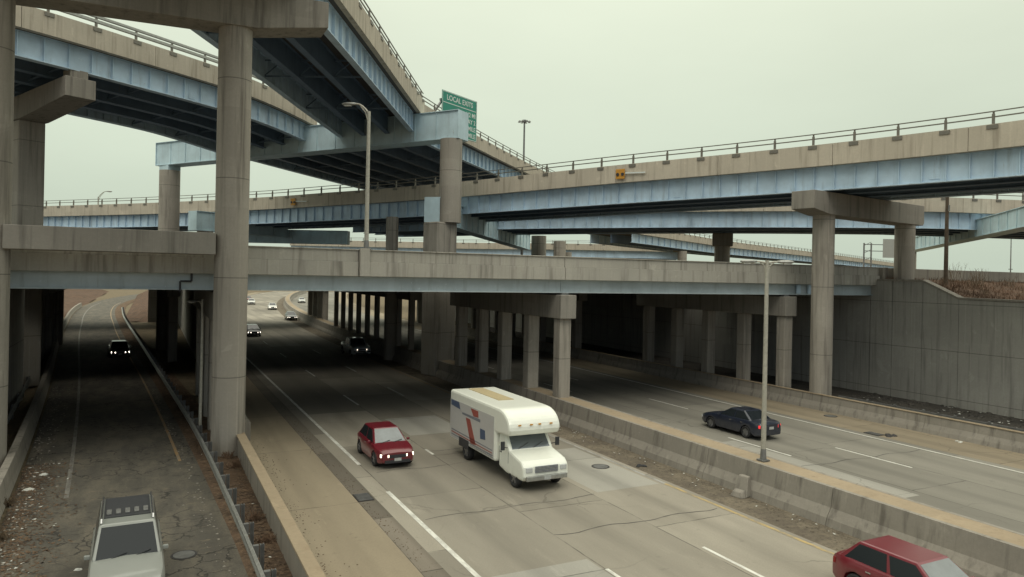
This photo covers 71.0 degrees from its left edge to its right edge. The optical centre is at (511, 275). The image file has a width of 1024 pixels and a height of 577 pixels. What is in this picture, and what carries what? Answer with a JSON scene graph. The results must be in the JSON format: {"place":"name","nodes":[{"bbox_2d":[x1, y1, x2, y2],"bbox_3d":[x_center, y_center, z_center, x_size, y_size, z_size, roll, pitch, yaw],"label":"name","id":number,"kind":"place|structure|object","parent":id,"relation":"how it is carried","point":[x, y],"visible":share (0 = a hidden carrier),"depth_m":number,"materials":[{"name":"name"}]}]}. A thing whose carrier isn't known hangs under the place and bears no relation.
{"place":"outdoors","nodes":[
{"label":"outdoors","id":0,"kind":"place"},
{"bbox_2d":[64,289,108,316],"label":"embankment","id":1,"kind":"structure","parent":0,"point":[73,298],"depth_m":194.03,"materials":[{"name":"soil"}]},
{"bbox_2d":[0,294,247,576],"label":"side road","id":2,"kind":"structure","parent":0,"point":[124,447],"depth_m":31.75,"materials":[{"name":"asphalt"}]},
{"bbox_2d":[0,530,14,540],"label":"weed tuft","id":3,"kind":"object","parent":2,"relation":"on","point":[3,537],"visible":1,"depth_m":23.03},
{"bbox_2d":[4,496,24,507],"bbox_3d":[-18.430,8.316,26.405,0.537,0.361,0.762,1,0,27],"label":"weed tuft","id":4,"kind":"object","parent":2,"relation":"on","point":[11,501],"visible":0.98,"depth_m":26.39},
{"bbox_2d":[0,303,81,518],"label":"side barrier","id":5,"kind":"object","parent":2,"relation":"on","point":[11,466],"visible":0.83,"depth_m":35.21,"materials":[{"name":"concrete"}]},
{"bbox_2d":[64,303,98,497],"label":"edge line","id":6,"kind":"object","parent":2,"relation":"on","point":[68,482],"visible":0.99,"depth_m":38.56,"materials":[{"name":"paint"}]},
{"bbox_2d":[0,386,235,574],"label":"gravel","id":7,"kind":"structure","parent":2,"relation":"on","point":[57,486],"depth_m":28.36,"materials":[{"name":"gravel"}]},
{"bbox_2d":[108,340,130,357],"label":"sedan car","id":8,"kind":"object","parent":2,"relation":"on","point":[118,347],"visible":1,"depth_m":70.33,"materials":[{"name":"black paint"}]},
{"bbox_2d":[84,491,168,576],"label":"suv car","id":9,"kind":"object","parent":2,"relation":"on","point":[126,541],"visible":1,"depth_m":19.38,"materials":[{"name":"silver metal"}]},
{"bbox_2d":[1,463,270,572],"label":"pale litter","id":10,"kind":"object","parent":2,"relation":"on","point":[35,518],"visible":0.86,"depth_m":24.93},
{"bbox_2d":[110,303,180,460],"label":"edge line","id":11,"kind":"object","parent":2,"relation":"on","point":[166,429],"visible":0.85,"depth_m":45.07,"materials":[{"name":"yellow paint"}]},
{"bbox_2d":[170,550,196,559],"bbox_3d":[-10.090,8.598,22.100,0.760,0.036,0.760,1,0,-27],"label":"manhole cover","id":12,"kind":"object","parent":2,"relation":"on","point":[183,554],"visible":1,"depth_m":22.08,"materials":[{"name":"metal"}]},
{"bbox_2d":[123,290,147,321],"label":"embankment","id":13,"kind":"structure","parent":0,"point":[138,311],"depth_m":132.72,"materials":[{"name":"soil"}]},
{"bbox_2d":[115,299,292,576],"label":"leafy verge","id":14,"kind":"structure","parent":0,"point":[141,355],"depth_m":31.08,"materials":[{"name":"brown plant"}]},
{"bbox_2d":[0,379,290,576],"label":"dead leaves","id":15,"kind":"object","parent":14,"relation":"on","point":[25,497],"visible":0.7,"depth_m":25.59,"materials":[{"name":"brown plant"}]},
{"bbox_2d":[0,0,328,467],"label":"bridge support pier","id":16,"kind":"structure","parent":14,"relation":"on","point":[238,26],"depth_m":33.62,"materials":[{"name":"concrete"}]},
{"bbox_2d":[186,299,203,431],"bbox_3d":[-16.770,4.866,37.990,1.008,7.200,0.376,1,0,-39],"label":"drainpipe","id":17,"kind":"object","parent":14,"relation":"on","point":[201,366],"visible":0.85,"depth_m":38.13,"materials":[{"name":"metal"}]},
{"bbox_2d":[122,307,276,576],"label":"guardrail","id":18,"kind":"object","parent":14,"relation":"on","point":[254,552],"visible":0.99,"depth_m":27.88,"materials":[{"name":"metal"}]},
{"bbox_2d":[194,290,212,430],"bbox_3d":[-18.215,4.547,43.465,1.120,7.780,18.050,1,0,-27],"label":"bridge bent","id":19,"kind":"object","parent":14,"relation":"on","point":[205,295],"visible":0.38,"depth_m":42.63,"materials":[{"name":"concrete"}]},
{"bbox_2d":[221,450,234,458],"bbox_3d":[-13.228,8.340,33.461,0.656,0.438,0.802,1,0,-27],"label":"weed tuft","id":20,"kind":"object","parent":14,"relation":"on","point":[226,455],"visible":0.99,"depth_m":33.33,"materials":[{"name":"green plant"}]},
{"bbox_2d":[224,458,240,468],"bbox_3d":[-12.284,8.326,31.754,0.569,0.503,0.771,1,0,16],"label":"weed tuft","id":21,"kind":"object","parent":14,"relation":"on","point":[236,464],"visible":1,"depth_m":31.69,"materials":[{"name":"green plant"}]},
{"bbox_2d":[245,510,265,522],"bbox_3d":[-8.990,8.439,25.146,0.736,0.411,0.689,1,0,14],"label":"weed tuft","id":22,"kind":"object","parent":14,"relation":"on","point":[254,516],"visible":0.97,"depth_m":25.14,"materials":[{"name":"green plant"}]},
{"bbox_2d":[254,531,276,543],"bbox_3d":[-7.848,8.483,23.153,0.590,0.369,0.755,1,0,25],"label":"weed tuft","id":23,"kind":"object","parent":14,"relation":"on","point":[264,539],"visible":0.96,"depth_m":23.08,"materials":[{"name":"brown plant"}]},
{"bbox_2d":[236,433,325,576],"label":"wall","id":24,"kind":"structure","parent":14,"relation":"on","point":[299,556],"depth_m":23.31,"materials":[{"name":"concrete"}]},
{"bbox_2d":[247,324,260,335],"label":"sedan car","id":25,"kind":"object","parent":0,"point":[253,329],"visible":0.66,"depth_m":95.44,"materials":[{"name":"black paint"}]},
{"bbox_2d":[245,292,423,576],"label":"shoulder","id":26,"kind":"object","parent":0,"point":[347,530],"visible":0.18,"depth_m":26.85},
{"bbox_2d":[178,290,196,358],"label":"abutment wall","id":27,"kind":"structure","parent":26,"relation":"on","point":[187,316],"depth_m":84.60,"materials":[{"name":"concrete"}]},
{"bbox_2d":[245,415,250,440],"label":"wall","id":28,"kind":"structure","parent":26,"relation":"on","point":[247,427],"depth_m":36.92,"materials":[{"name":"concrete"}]},
{"bbox_2d":[357,421,413,465],"bbox_3d":[-6.062,7.931,34.167,2.030,1.470,4.230,1,0,-27],"label":"hatchback car","id":29,"kind":"object","parent":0,"point":[384,442],"visible":1,"depth_m":33.28,"materials":[{"name":"red paint"}]},
{"bbox_2d":[450,387,567,486],"bbox_3d":[-0.263,7.231,32.830,2.820,3.103,7.810,1,0,-27],"label":"moving truck","id":30,"kind":"object","parent":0,"point":[508,431],"visible":1,"depth_m":30.97,"materials":[{"name":"white paint"}]},
{"bbox_2d":[0,289,1022,526],"bbox_3d":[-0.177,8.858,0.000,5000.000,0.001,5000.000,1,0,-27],"label":"ground","id":31,"kind":"structure","parent":0,"point":[183,368],"depth_m":68.64,"materials":[{"name":"soil"}]},
{"bbox_2d":[8,288,24,413],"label":"abutment wall","id":32,"kind":"structure","parent":31,"relation":"on","point":[16,345],"depth_m":44.37,"materials":[{"name":"concrete"}]},
{"bbox_2d":[7,376,30,424],"bbox_3d":[-26.675,7.848,37.785,0.407,0.840,39.997,1,0,-30],"label":"guardrail","id":33,"kind":"object","parent":31,"relation":"on","point":[16,404],"visible":0.69,"depth_m":43.04,"materials":[{"name":"metal"}]},
{"bbox_2d":[11,69,95,386],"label":"hammerhead pier","id":34,"kind":"structure","parent":31,"relation":"on","point":[37,109],"depth_m":51.53,"materials":[{"name":"concrete"}]},
{"bbox_2d":[14,5,316,152],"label":"elevated ramp","id":35,"kind":"structure","parent":34,"relation":"on","point":[147,87],"depth_m":53.43,"materials":[{"name":"metal"}]},
{"bbox_2d":[148,290,178,321],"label":"abutment wall","id":36,"kind":"structure","parent":31,"relation":"on","point":[152,297],"depth_m":117.10,"materials":[{"name":"concrete"}]},
{"bbox_2d":[156,165,180,349],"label":"round pier","id":37,"kind":"structure","parent":31,"relation":"on","point":[169,201],"depth_m":77.36,"materials":[{"name":"concrete"}]},
{"bbox_2d":[155,109,468,166],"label":"steel crossbeam","id":38,"kind":"object","parent":37,"relation":"on","point":[432,128],"visible":0.71,"depth_m":67.55,"materials":[{"name":"metal"}]},
{"bbox_2d":[190,0,424,137],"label":"elevated ramp","id":39,"kind":"structure","parent":38,"relation":"on","point":[348,56],"depth_m":50.69,"materials":[{"name":"metal"}]},
{"bbox_2d":[253,96,554,189],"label":"elevated ramp","id":40,"kind":"structure","parent":38,"relation":"on","point":[480,154],"depth_m":86.82,"materials":[{"name":"metal"}]},
{"bbox_2d":[435,89,476,141],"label":"road sign","id":41,"kind":"object","parent":40,"relation":"attached to","point":[450,101],"visible":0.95,"depth_m":75.03,"materials":[{"name":"metal"}]},
{"bbox_2d":[165,290,180,361],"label":"bridge bent","id":42,"kind":"object","parent":31,"relation":"on","point":[172,296],"visible":0.73,"depth_m":67.53,"materials":[{"name":"concrete"}]},
{"bbox_2d":[38,0,1023,272],"label":"sky","id":43,"kind":"structure","parent":0,"point":[592,79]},
{"bbox_2d":[246,291,836,576],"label":"motorway","id":44,"kind":"structure","parent":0,"point":[503,540],"depth_m":27.84,"materials":[{"name":"concrete"}]},
{"bbox_2d":[285,311,296,319],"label":"sedan car","id":45,"kind":"object","parent":44,"relation":"on","point":[290,314],"visible":1,"depth_m":128.15,"materials":[{"name":"silver metal"}]},
{"bbox_2d":[246,357,360,464],"bbox_3d":[-26.398,8.262,72.100,0.849,0.001,87.610,1,0,-26],"label":"edge line","id":46,"kind":"object","parent":44,"relation":"on","point":[326,433],"visible":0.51,"depth_m":42.09,"materials":[{"name":"white paint"}]},
{"bbox_2d":[246,293,450,576],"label":"gutter","id":47,"kind":"object","parent":44,"relation":"on","point":[429,563],"visible":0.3,"depth_m":27.73,"materials":[{"name":"concrete"}]},
{"bbox_2d":[260,420,436,576],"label":"shoulder grit","id":48,"kind":"object","parent":47,"relation":"on","point":[318,520],"visible":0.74,"depth_m":26.53,"materials":[{"name":"gravel"}]},
{"bbox_2d":[352,493,373,501],"bbox_3d":[-5.806,8.656,28.054,0.620,0.045,0.950,1,0,-27],"label":"drain grate","id":49,"kind":"object","parent":47,"relation":"on","point":[361,497],"visible":1,"depth_m":27.97,"materials":[{"name":"metal"}]},
{"bbox_2d":[341,337,370,356],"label":"pickup truck","id":50,"kind":"object","parent":44,"relation":"on","point":[351,346],"visible":1,"depth_m":75.12,"materials":[{"name":"metal"}]},
{"bbox_2d":[369,359,450,393],"bbox_3d":[-8.448,8.621,60.742,0.160,0.001,28.000,1,0,-27],"label":"edge line","id":51,"kind":"object","parent":44,"relation":"on","point":[412,377],"visible":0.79,"depth_m":60.41,"materials":[{"name":"yellow paint"}]},
{"bbox_2d":[385,415,449,435],"bbox_3d":[-5.156,8.692,41.807,3.200,0.001,4.800,1,0,-27],"label":"concrete patch","id":52,"kind":"object","parent":44,"relation":"on","point":[422,425],"visible":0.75,"depth_m":41.75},
{"bbox_2d":[387,491,480,576],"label":"edge line","id":53,"kind":"object","parent":44,"relation":"on","point":[443,544],"visible":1,"depth_m":23.91,"materials":[{"name":"white paint"}]},
{"bbox_2d":[426,494,591,519],"bbox_3d":[0.120,8.795,27.390,7.300,0.001,0.257,1,0,-27],"label":"crack seal","id":54,"kind":"object","parent":44,"relation":"on","point":[516,505],"visible":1,"depth_m":27.47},
{"bbox_2d":[493,559,612,576],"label":"concrete patch","id":55,"kind":"object","parent":44,"relation":"on","point":[584,568],"visible":1,"depth_m":21.40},
{"bbox_2d":[592,464,609,468],"bbox_3d":[4.112,8.878,33.368,0.840,0.036,0.840,1,0,-27],"label":"manhole cover","id":56,"kind":"object","parent":44,"relation":"on","point":[600,466],"visible":1,"depth_m":33.32,"materials":[{"name":"metal"}]},
{"bbox_2d":[548,434,664,483],"bbox_3d":[2.203,8.834,39.515,0.160,0.001,19.500,1,0,-27],"label":"edge line","id":57,"kind":"object","parent":44,"relation":"on","point":[611,460],"visible":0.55,"depth_m":34.31,"materials":[{"name":"yellow paint"}]},
{"bbox_2d":[557,448,658,491],"bbox_3d":[3.352,8.862,33.155,3.150,0.001,6.900,1,0,-27],"label":"concrete patch","id":58,"kind":"object","parent":44,"relation":"on","point":[582,470],"visible":0.75,"depth_m":32.01,"materials":[{"name":"concrete"}]},
{"bbox_2d":[555,508,716,534],"bbox_3d":[4.660,8.886,26.034,7.200,0.001,0.289,1,0,-27],"label":"crack seal","id":59,"kind":"object","parent":44,"relation":"on","point":[631,522],"visible":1,"depth_m":25.82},
{"bbox_2d":[702,547,763,576],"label":"lane marking","id":60,"kind":"object","parent":44,"relation":"on","point":[753,572],"visible":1,"depth_m":22.34,"materials":[{"name":"white paint"}]},
{"bbox_2d":[665,483,834,554],"bbox_3d":[13.190,9.054,17.618,0.160,0.001,29.500,1,0,-27],"label":"edge line","id":61,"kind":"object","parent":44,"relation":"on","point":[808,543],"visible":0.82,"depth_m":26.18,"materials":[{"name":"yellow paint"}]},
{"bbox_2d":[833,535,973,576],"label":"hatchback car","id":62,"kind":"object","parent":44,"relation":"on","point":[887,556],"visible":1,"depth_m":19.49,"materials":[{"name":"red paint"}]},
{"bbox_2d":[276,296,863,551],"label":"gritty verge","id":63,"kind":"structure","parent":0,"point":[759,511],"depth_m":31.20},
{"bbox_2d":[383,216,398,359],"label":"round pier","id":64,"kind":"structure","parent":63,"relation":"on","point":[390,310],"depth_m":72.52,"materials":[{"name":"concrete"}]},
{"bbox_2d":[421,138,461,375],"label":"round pier","id":65,"kind":"structure","parent":63,"relation":"on","point":[438,329],"depth_m":62.17,"materials":[{"name":"concrete"}]},
{"bbox_2d":[424,197,529,249],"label":"steel crossbeam","id":66,"kind":"object","parent":65,"relation":"on","point":[477,227],"visible":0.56,"depth_m":76.56,"materials":[{"name":"metal"}]},
{"bbox_2d":[559,428,854,548],"bbox_3d":[7.837,8.942,30.898,1.542,0.027,27.906,1,0,-27],"label":"median grit","id":67,"kind":"object","parent":63,"relation":"on","point":[818,527],"visible":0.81,"depth_m":29.68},
{"bbox_2d":[731,474,750,498],"bbox_3d":[9.320,8.584,29.292,0.706,0.809,0.670,1,0,-38],"label":"concrete block","id":68,"kind":"object","parent":63,"relation":"on","point":[742,489],"depth_m":29.21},
{"bbox_2d":[291,292,1023,533],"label":"motorway","id":69,"kind":"structure","parent":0,"point":[993,495],"depth_m":38.53,"materials":[{"name":"concrete"}]},
{"bbox_2d":[308,291,328,319],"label":"bridge bent","id":70,"kind":"object","parent":69,"relation":"on","point":[318,304],"visible":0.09,"depth_m":116.54,"materials":[{"name":"concrete"}]},
{"bbox_2d":[283,291,1023,576],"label":"median barrier","id":71,"kind":"object","parent":69,"relation":"on","point":[969,546],"visible":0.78,"depth_m":28.36,"materials":[{"name":"concrete"}]},
{"bbox_2d":[334,291,420,349],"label":"bridge bent","id":72,"kind":"object","parent":71,"relation":"on","point":[411,297],"visible":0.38,"depth_m":81.21,"materials":[{"name":"concrete"}]},
{"bbox_2d":[450,292,575,397],"bbox_3d":[-0.667,4.898,52.189,1.120,7.780,18.200,1,0,-27],"label":"bridge bent","id":73,"kind":"object","parent":71,"relation":"on","point":[560,308],"visible":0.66,"depth_m":48.47,"materials":[{"name":"concrete"}]},
{"bbox_2d":[10,245,879,294],"bbox_3d":[-8.621,-0.272,48.286,75.900,2.400,18.350,1,0,-27],"label":"overpass","id":74,"kind":"object","parent":73,"relation":"on","point":[273,268],"visible":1,"depth_m":40.15,"materials":[{"name":"concrete"}]},
{"bbox_2d":[342,102,370,249],"bbox_3d":[-8.392,-5.384,38.761,1.849,7.970,0.607,1,0,5],"label":"street lamp","id":75,"kind":"object","parent":74,"relation":"on","point":[367,187],"visible":0.97,"depth_m":38.63,"materials":[{"name":"metal"}]},
{"bbox_2d":[416,329,1022,472],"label":"edge line","id":76,"kind":"object","parent":69,"relation":"on","point":[805,421],"visible":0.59,"depth_m":43.07,"materials":[{"name":"white paint"}]},
{"bbox_2d":[724,441,917,497],"bbox_3d":[13.098,9.057,33.851,3.300,0.001,10.600,1,0,-27],"label":"concrete patch","id":77,"kind":"object","parent":69,"relation":"on","point":[875,485],"visible":0.36,"depth_m":33.29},
{"bbox_2d":[835,447,912,467],"bbox_3d":[18.125,9.152,36.207,0.130,0.001,4.300,1,0,-27],"label":"lane dash","id":78,"kind":"object","parent":69,"relation":"on","point":[874,457],"visible":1,"depth_m":36.11,"materials":[{"name":"white paint"}]},
{"bbox_2d":[339,292,1023,469],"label":"shoulder","id":79,"kind":"object","parent":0,"point":[989,454],"visible":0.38,"depth_m":47.31},
{"bbox_2d":[417,292,421,322],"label":"bridge bent","id":80,"kind":"object","parent":79,"relation":"on","point":[419,311],"visible":0.09,"depth_m":128.25,"materials":[{"name":"concrete"}]},
{"bbox_2d":[468,328,1023,453],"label":"side barrier","id":81,"kind":"object","parent":79,"relation":"on","point":[987,435],"visible":0.81,"depth_m":48.67,"materials":[{"name":"concrete"}]},
{"bbox_2d":[702,406,780,437],"bbox_3d":[13.184,8.331,41.624,2.070,1.440,4.830,1,0,-27],"label":"sedan car","id":82,"kind":"object","parent":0,"point":[745,421],"visible":0.91,"depth_m":40.51,"materials":[{"name":"blue paint"}]},
{"bbox_2d":[468,326,1023,428],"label":"verge","id":83,"kind":"structure","parent":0,"point":[795,384],"depth_m":61.14,"materials":[{"name":"concrete"}]},
{"bbox_2d":[471,293,587,348],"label":"bridge bent","id":84,"kind":"object","parent":83,"relation":"on","point":[577,329],"visible":0.09,"depth_m":83.50,"materials":[{"name":"concrete"}]},
{"bbox_2d":[531,235,545,255],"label":"round pier","id":85,"kind":"structure","parent":83,"relation":"on","point":[538,245],"depth_m":96.00,"materials":[{"name":"concrete"}]},
{"bbox_2d":[455,293,624,349],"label":"abutment wall","id":86,"kind":"structure","parent":83,"relation":"on","point":[603,319],"depth_m":92.09,"materials":[{"name":"concrete"}]},
{"bbox_2d":[636,294,796,387],"bbox_3d":[16.378,5.239,60.801,1.120,7.780,18.100,1,0,-27],"label":"bridge bent","id":87,"kind":"object","parent":83,"relation":"on","point":[745,307],"visible":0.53,"depth_m":58.38,"materials":[{"name":"concrete"}]},
{"bbox_2d":[624,293,870,391],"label":"abutment wall","id":88,"kind":"structure","parent":83,"relation":"on","point":[851,343],"depth_m":66.34,"materials":[{"name":"concrete"}]},
{"bbox_2d":[791,190,923,395],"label":"ramp pier","id":89,"kind":"structure","parent":83,"relation":"on","point":[825,209],"depth_m":49.88,"materials":[{"name":"concrete"}]},
{"bbox_2d":[43,106,1023,230],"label":"elevated ramp","id":90,"kind":"structure","parent":89,"relation":"on","point":[988,159],"depth_m":55.92,"materials":[{"name":"concrete"}]},
{"bbox_2d":[249,230,349,244],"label":"steel crossbeam","id":91,"kind":"object","parent":90,"relation":"attached to","point":[318,237],"visible":0.72,"depth_m":95.69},
{"bbox_2d":[616,169,645,178],"bbox_3d":[9.468,-8.162,57.374,2.602,0.800,0.200,1,0,36],"label":"warning board","id":92,"kind":"object","parent":90,"relation":"attached to","point":[620,173],"visible":1,"depth_m":57.74,"materials":[{"name":"plastic"}]},
{"bbox_2d":[838,395,1023,431],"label":"safety fence","id":93,"kind":"object","parent":83,"relation":"on","point":[956,417],"visible":0.37,"depth_m":42.57,"materials":[{"name":"metal"}]},
{"bbox_2d":[851,393,1023,427],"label":"wall foot rubble","id":94,"kind":"object","parent":83,"relation":"on","point":[961,412],"depth_m":50.10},
{"bbox_2d":[869,279,1023,418],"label":"retaining wall","id":95,"kind":"structure","parent":83,"relation":"on","point":[932,342],"depth_m":52.02,"materials":[{"name":"concrete"}]},
{"bbox_2d":[740,259,793,461],"bbox_3d":[10.482,3.512,29.742,2.205,8.317,0.490,1,0,-5],"label":"street lamp","id":96,"kind":"object","parent":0,"point":[762,458],"visible":1,"depth_m":29.67,"materials":[{"name":"metal"}]},
{"bbox_2d":[915,280,1023,302],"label":"embankment","id":97,"kind":"structure","parent":0,"point":[1006,288],"depth_m":57.67,"materials":[{"name":"soil"}]},
{"bbox_2d":[943,197,949,284],"bbox_3d":[34.956,-2.902,57.778,0.331,8.000,0.360,1,0,-27],"label":"utility pole","id":98,"kind":"object","parent":97,"relation":"on","point":[946,239],"visible":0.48,"depth_m":57.67,"materials":[{"name":"brown wood"}]},
{"bbox_2d":[879,267,1023,281],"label":"approach parapet","id":99,"kind":"structure","parent":97,"relation":"on","point":[925,274],"depth_m":61.96,"materials":[{"name":"concrete"}]},
{"bbox_2d":[886,276,1023,302],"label":"dry grass","id":100,"kind":"structure","parent":97,"relation":"on","point":[957,284],"depth_m":56.38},
{"bbox_2d":[948,261,966,281],"bbox_3d":[36.528,-0.283,59.112,1.660,1.747,1.565,1,0,37],"label":"dry shrub","id":101,"kind":"object","parent":97,"relation":"on","point":[949,270],"visible":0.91,"depth_m":59.22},
{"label":"upper ground","id":102,"kind":"structure","parent":0,"visible":0},
{"bbox_2d":[518,120,530,254],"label":"mast lamp","id":103,"kind":"object","parent":102,"relation":"on","point":[524,122],"visible":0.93,"depth_m":119.81,"materials":[{"name":"metal"}]},
{"bbox_2d":[553,241,565,255],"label":"round pier","id":104,"kind":"structure","parent":102,"relation":"on","point":[559,248],"depth_m":109.23,"materials":[{"name":"concrete"}]},
{"bbox_2d":[677,251,686,260],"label":"round pier","id":105,"kind":"structure","parent":102,"relation":"on","point":[682,255],"depth_m":149.24,"materials":[{"name":"concrete"}]},
{"bbox_2d":[589,234,893,267],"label":"elevated ramp","id":106,"kind":"structure","parent":105,"relation":"on","point":[694,244],"depth_m":165.71,"materials":[{"name":"metal"}]},
{"bbox_2d":[290,237,677,259],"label":"elevated ramp","id":107,"kind":"structure","parent":106,"relation":"attached to","point":[594,250],"depth_m":171.33,"materials":[{"name":"concrete"}]},
{"bbox_2d":[712,233,732,261],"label":"round pier","id":108,"kind":"structure","parent":102,"relation":"on","point":[722,243],"depth_m":85.10,"materials":[{"name":"concrete"}]},
{"bbox_2d":[353,193,1023,238],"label":"elevated ramp","id":109,"kind":"structure","parent":108,"relation":"on","point":[965,214],"depth_m":76.65,"materials":[{"name":"metal"}]},
{"bbox_2d":[915,206,1023,251],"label":"steel crossbeam","id":110,"kind":"object","parent":109,"relation":"attached to","point":[1011,221],"visible":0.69,"depth_m":69.67,"materials":[{"name":"metal"}]},
{"bbox_2d":[863,239,893,266],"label":"sign gantry","id":111,"kind":"object","parent":102,"relation":"on","point":[888,248],"visible":0.71,"depth_m":199.55,"materials":[{"name":"metal"}]},
{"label":"round pier","id":112,"kind":"object","parent":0,"visible":0},
{"bbox_2d":[188,211,287,236],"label":"steel crossbeam","id":113,"kind":"object","parent":112,"relation":"on","point":[201,220],"visible":0.48,"depth_m":85.05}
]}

